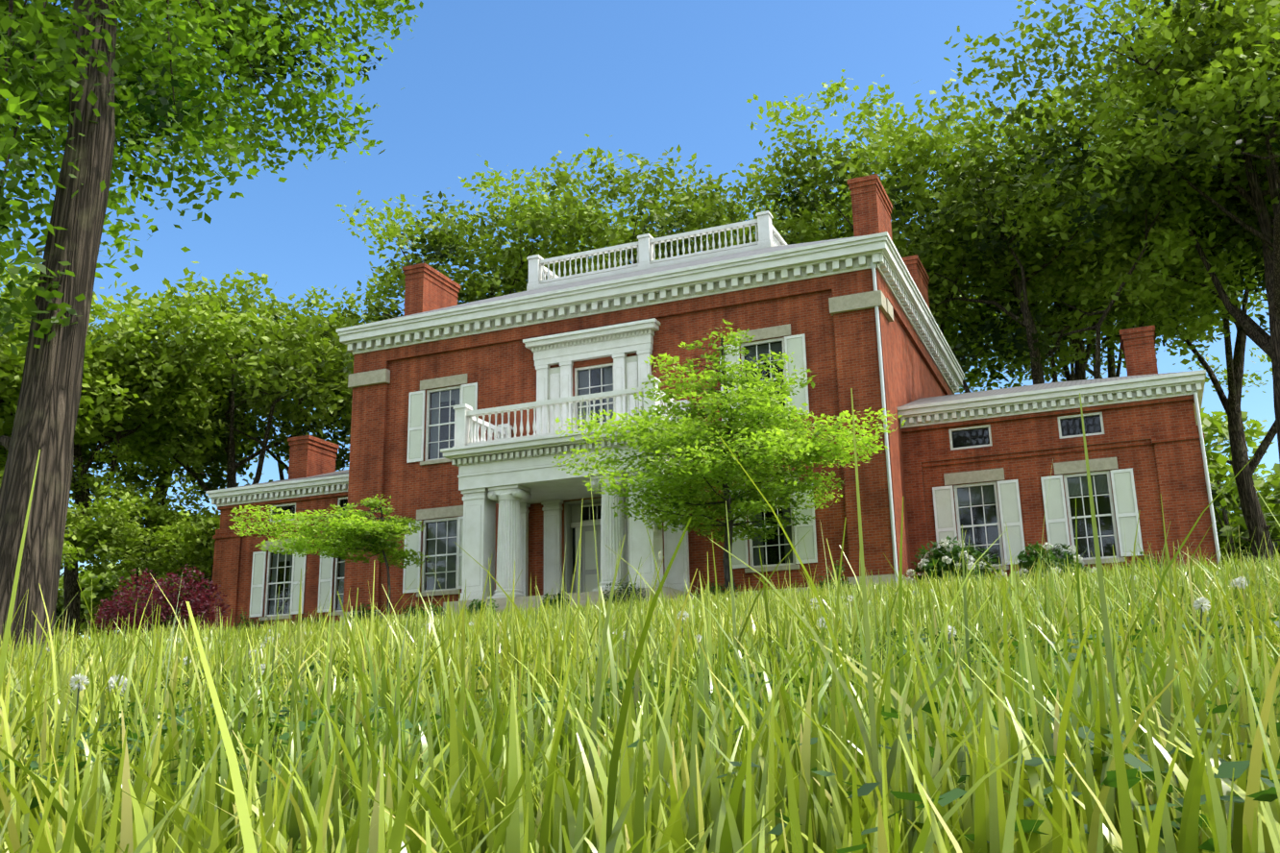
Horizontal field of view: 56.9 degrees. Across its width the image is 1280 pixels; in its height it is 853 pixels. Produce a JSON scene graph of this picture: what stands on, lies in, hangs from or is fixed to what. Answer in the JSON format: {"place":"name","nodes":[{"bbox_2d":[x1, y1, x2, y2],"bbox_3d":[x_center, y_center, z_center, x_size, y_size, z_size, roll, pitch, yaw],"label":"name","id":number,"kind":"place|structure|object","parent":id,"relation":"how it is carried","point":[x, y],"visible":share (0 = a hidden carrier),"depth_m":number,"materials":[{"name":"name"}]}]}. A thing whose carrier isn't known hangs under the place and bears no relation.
{"place":"outdoors","nodes":[
{"label":"outdoors","id":0,"kind":"place"},
{"bbox_2d":[27,765,908,852],"bbox_3d":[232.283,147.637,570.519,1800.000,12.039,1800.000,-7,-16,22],"label":"lawn ground","id":1,"kind":"structure","parent":0,"point":[298,850],"depth_m":1.31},
{"bbox_2d":[0,451,94,575],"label":"understorey tree","id":2,"kind":"object","parent":1,"relation":"on","point":[1,464],"depth_m":52.98,"materials":[{"name":"green plant"}]},
{"bbox_2d":[0,248,151,455],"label":"woodland tree","id":3,"kind":"object","parent":1,"relation":"on","point":[11,361],"visible":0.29,"depth_m":47.57,"materials":[{"name":"green plant"}]},
{"bbox_2d":[0,468,179,587],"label":"understorey tree","id":4,"kind":"object","parent":1,"relation":"on","point":[113,527],"visible":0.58,"depth_m":44.63,"materials":[{"name":"green plant"}]},
{"bbox_2d":[0,264,183,498],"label":"woodland tree","id":5,"kind":"object","parent":1,"relation":"on","point":[86,456],"depth_m":59.98,"materials":[{"name":"green plant"}]},
{"bbox_2d":[54,562,185,639],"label":"tree","id":6,"kind":"object","parent":1,"relation":"on","point":[84,627],"visible":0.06,"depth_m":132.56,"materials":[{"name":"green plant"}]},
{"bbox_2d":[55,549,202,624],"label":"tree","id":7,"kind":"object","parent":1,"relation":"on","point":[104,591],"visible":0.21,"depth_m":126.82,"materials":[{"name":"green plant"}]},
{"bbox_2d":[0,290,263,638],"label":"woodland tree","id":8,"kind":"object","parent":1,"relation":"on","point":[178,374],"visible":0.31,"depth_m":51.85,"materials":[{"name":"green plant"}]},
{"bbox_2d":[65,440,221,632],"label":"understorey tree","id":9,"kind":"object","parent":1,"relation":"on","point":[91,480],"visible":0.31,"depth_m":51.49,"materials":[{"name":"green plant"}]},
{"bbox_2d":[3,292,290,632],"bbox_3d":[-26.412,3.004,63.378,19.292,20.897,18.386,-7,-16,22],"label":"woodland tree","id":10,"kind":"object","parent":1,"relation":"on","point":[237,452],"visible":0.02,"depth_m":61.46,"materials":[{"name":"green plant"}]},
{"bbox_2d":[97,505,210,632],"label":"tree","id":11,"kind":"object","parent":1,"relation":"on","point":[110,577],"visible":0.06,"depth_m":121.00,"materials":[{"name":"green plant"}]},
{"bbox_2d":[86,564,230,639],"bbox_3d":[-13.388,5.013,32.952,3.724,2.252,3.271,4,-15,-18],"label":"red maple shrub","id":12,"kind":"object","parent":1,"relation":"on","point":[199,606],"visible":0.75,"depth_m":32.74,"materials":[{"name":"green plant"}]},
{"bbox_2d":[132,501,272,631],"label":"understorey tree","id":13,"kind":"object","parent":1,"relation":"on","point":[200,559],"visible":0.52,"depth_m":47.12,"materials":[{"name":"green plant"}]},
{"bbox_2d":[0,0,423,651],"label":"tree","id":14,"kind":"object","parent":1,"relation":"on","point":[83,69],"visible":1,"depth_m":15.03,"materials":[{"name":"green plant"}]},
{"bbox_2d":[92,261,386,512],"bbox_3d":[-19.144,1.626,55.611,15.972,19.326,16.518,-2,-15,2],"label":"woodland tree","id":15,"kind":"object","parent":1,"relation":"on","point":[321,354],"visible":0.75,"depth_m":53.84,"materials":[{"name":"green plant"}]},
{"bbox_2d":[234,612,274,631],"bbox_3d":[-14.296,7.415,43.335,1.489,1.320,1.737,-4,-15,9],"label":"foundation shrub","id":16,"kind":"object","parent":1,"relation":"on","point":[244,620],"visible":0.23,"depth_m":43.54,"materials":[{"name":"green plant"}]},
{"bbox_2d":[114,268,404,483],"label":"woodland tree","id":17,"kind":"object","parent":1,"relation":"on","point":[316,297],"visible":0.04,"depth_m":65.95,"materials":[{"name":"green plant"}]},
{"bbox_2d":[291,613,328,627],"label":"foundation shrub","id":18,"kind":"object","parent":1,"relation":"on","point":[308,620],"visible":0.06,"depth_m":42.11,"materials":[{"name":"green plant"}]},
{"bbox_2d":[228,493,429,620],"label":"tree","id":19,"kind":"object","parent":1,"relation":"on","point":[354,535],"visible":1,"depth_m":34.73,"materials":[{"name":"green plant"}]},
{"bbox_2d":[347,604,382,623],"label":"foundation shrub","id":20,"kind":"object","parent":1,"relation":"on","point":[363,612],"visible":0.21,"depth_m":37.85,"materials":[{"name":"green plant"}]},
{"bbox_2d":[401,603,443,619],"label":"foundation shrub","id":21,"kind":"object","parent":1,"relation":"on","point":[412,609],"visible":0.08,"depth_m":36.64,"materials":[{"name":"green plant"}]},
{"bbox_2d":[402,603,445,618],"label":"box shrub","id":22,"kind":"object","parent":1,"relation":"on","point":[422,610],"visible":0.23,"depth_m":33.43,"materials":[{"name":"green plant"}]},
{"bbox_2d":[310,153,625,398],"bbox_3d":[-8.642,-0.449,64.890,20.882,27.665,19.871,-1,-15,-2],"label":"woodland tree","id":23,"kind":"object","parent":1,"relation":"on","point":[439,242],"visible":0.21,"depth_m":61.49,"materials":[{"name":"green plant"}]},
{"bbox_2d":[465,598,498,616],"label":"foundation shrub","id":24,"kind":"object","parent":1,"relation":"on","point":[477,607],"visible":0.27,"depth_m":32.45,"materials":[{"name":"green plant"}]},
{"bbox_2d":[541,590,570,612],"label":"foundation shrub","id":25,"kind":"object","parent":1,"relation":"on","point":[558,596],"visible":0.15,"depth_m":31.30,"materials":[{"name":"green plant"}]},
{"bbox_2d":[378,165,737,302],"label":"woodland tree","id":26,"kind":"object","parent":1,"relation":"on","point":[586,176],"visible":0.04,"depth_m":67.38,"materials":[{"name":"green plant"}]},
{"bbox_2d":[600,579,646,605],"bbox_3d":[-0.399,4.499,31.066,1.485,0.986,1.335,-7,-16,22],"label":"box shrub","id":27,"kind":"object","parent":1,"relation":"on","point":[627,594],"visible":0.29,"depth_m":31.04,"materials":[{"name":"green plant"}]},
{"bbox_2d":[0,533,1279,673],"bbox_3d":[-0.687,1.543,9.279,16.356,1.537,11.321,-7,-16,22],"label":"grass","id":28,"kind":"structure","parent":1,"relation":"on","point":[1025,585],"depth_m":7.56,"materials":[{"name":"green plant"}]},
{"bbox_2d":[505,133,852,290],"bbox_3d":[2.472,-1.342,62.407,20.833,27.770,20.654,-7,-16,22],"label":"woodland tree","id":29,"kind":"object","parent":1,"relation":"on","point":[681,215],"visible":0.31,"depth_m":59.09,"materials":[{"name":"green plant"}]},
{"bbox_2d":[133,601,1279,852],"bbox_3d":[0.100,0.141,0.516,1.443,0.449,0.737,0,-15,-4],"label":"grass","id":30,"kind":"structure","parent":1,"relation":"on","point":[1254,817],"depth_m":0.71,"materials":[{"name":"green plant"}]},
{"bbox_2d":[205,173,1221,632],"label":"house","id":31,"kind":"structure","parent":1,"relation":"on","point":[457,410],"depth_m":36.28,"materials":[{"name":"brick"}]},
{"bbox_2d":[696,582,739,601],"bbox_3d":[2.256,4.786,33.447,1.308,0.838,1.763,-7,-16,22],"label":"foundation shrub","id":32,"kind":"object","parent":1,"relation":"on","point":[714,591],"visible":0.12,"depth_m":33.30,"materials":[{"name":"green plant"}]},
{"bbox_2d":[552,319,906,598],"bbox_3d":[2.131,0.915,31.010,8.661,7.758,8.382,13,-20,-43],"label":"dogwood tree","id":33,"kind":"object","parent":1,"relation":"on","point":[686,435],"visible":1,"depth_m":30.05,"materials":[{"name":"green plant"}]},
{"bbox_2d":[616,180,914,262],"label":"woodland tree","id":34,"kind":"object","parent":1,"relation":"on","point":[753,214],"visible":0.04,"depth_m":66.88,"materials":[{"name":"green plant"}]},
{"bbox_2d":[815,560,851,591],"bbox_3d":[5.280,4.210,32.065,1.137,1.147,1.108,-7,-16,22],"label":"box shrub","id":35,"kind":"object","parent":1,"relation":"on","point":[842,577],"visible":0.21,"depth_m":32.01,"materials":[{"name":"green plant"}]},
{"bbox_2d":[685,69,1092,367],"bbox_3d":[12.969,-2.759,61.332,19.517,29.463,20.541,0,-15,-3],"label":"woodland tree","id":36,"kind":"object","parent":1,"relation":"on","point":[812,164],"visible":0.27,"depth_m":59.47,"materials":[{"name":"green plant"}]},
{"bbox_2d":[842,216,993,394],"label":"woodland tree","id":37,"kind":"object","parent":1,"relation":"on","point":[961,390],"visible":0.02,"depth_m":78.89,"materials":[{"name":"green plant"}]},
{"bbox_2d":[905,535,1007,586],"bbox_3d":[8.826,4.028,33.367,2.910,1.890,2.334,-7,-16,22],"label":"hydrangea shrub","id":38,"kind":"object","parent":1,"relation":"on","point":[945,557],"visible":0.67,"depth_m":33.03,"materials":[{"name":"green plant"}]},
{"bbox_2d":[817,55,1255,393],"bbox_3d":[17.645,-2.485,54.266,22.140,25.226,21.172,-7,-16,22],"label":"woodland tree","id":39,"kind":"object","parent":1,"relation":"on","point":[923,149],"visible":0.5,"depth_m":52.21,"materials":[{"name":"green plant"}]},
{"bbox_2d":[837,46,1268,382],"bbox_3d":[21.072,-3.273,59.307,26.450,29.136,22.104,7,-17,-28],"label":"woodland tree","id":40,"kind":"object","parent":1,"relation":"on","point":[1080,369],"visible":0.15,"depth_m":55.61,"materials":[{"name":"green plant"}]},
{"bbox_2d":[1011,541,1096,579],"bbox_3d":[11.455,3.955,32.553,2.300,1.557,2.172,-7,-16,22],"label":"hydrangea shrub","id":41,"kind":"object","parent":1,"relation":"on","point":[1028,560],"visible":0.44,"depth_m":32.48,"materials":[{"name":"green plant"}]},
{"bbox_2d":[940,217,1272,397],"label":"woodland tree","id":42,"kind":"object","parent":1,"relation":"on","point":[1112,372],"visible":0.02,"depth_m":72.30,"materials":[{"name":"green plant"}]},
{"bbox_2d":[941,0,1279,462],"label":"woodland tree","id":43,"kind":"object","parent":1,"relation":"on","point":[1149,13],"visible":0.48,"depth_m":48.02,"materials":[{"name":"green plant"}]},
{"bbox_2d":[954,0,1277,565],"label":"woodland tree","id":44,"kind":"object","parent":1,"relation":"on","point":[1252,512],"visible":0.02,"depth_m":58.47,"materials":[{"name":"green plant"}]},
{"bbox_2d":[1115,551,1163,573],"bbox_3d":[13.518,4.022,32.107,1.722,1.123,1.938,-7,-16,22],"label":"foundation shrub","id":45,"kind":"object","parent":1,"relation":"on","point":[1141,553],"visible":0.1,"depth_m":31.84,"materials":[{"name":"green plant"}]},
{"bbox_2d":[1013,0,1279,343],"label":"woodland tree","id":46,"kind":"object","parent":1,"relation":"on","point":[1182,136],"visible":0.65,"depth_m":47.83,"materials":[{"name":"green plant"}]},
{"bbox_2d":[1085,21,1279,348],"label":"woodland tree","id":47,"kind":"object","parent":1,"relation":"on","point":[1157,233],"visible":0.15,"depth_m":51.00,"materials":[{"name":"green plant"}]},
{"bbox_2d":[1204,443,1244,560],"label":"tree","id":48,"kind":"object","parent":1,"relation":"on","point":[1215,456],"visible":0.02,"depth_m":102.18,"materials":[{"name":"green plant"}]},
{"bbox_2d":[1200,407,1279,566],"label":"tree","id":49,"kind":"object","parent":1,"relation":"on","point":[1213,426],"visible":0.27,"depth_m":97.58,"materials":[{"name":"green plant"}]},
{"bbox_2d":[1213,463,1279,566],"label":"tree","id":50,"kind":"object","parent":1,"relation":"on","point":[1234,522],"visible":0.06,"depth_m":107.72,"materials":[{"name":"green plant"}]},
{"bbox_2d":[1225,470,1279,556],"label":"tree","id":51,"kind":"object","parent":1,"relation":"on","point":[1276,472],"depth_m":119.16,"materials":[{"name":"green plant"}]},
{"bbox_2d":[0,388,1279,852],"bbox_3d":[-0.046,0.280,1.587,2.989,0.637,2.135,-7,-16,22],"label":"grass","id":52,"kind":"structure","parent":0,"point":[480,761],"depth_m":1.16,"materials":[{"name":"green plant"}]},
{"bbox_2d":[0,571,1279,852],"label":"clover","id":53,"kind":"object","parent":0,"point":[1224,771],"depth_m":1.59,"materials":[{"name":"plant"}]},
{"bbox_2d":[0,0,1279,639],"label":"sky","id":54,"kind":"structure","parent":0,"point":[513,84],"materials":[{"name":"blue"}]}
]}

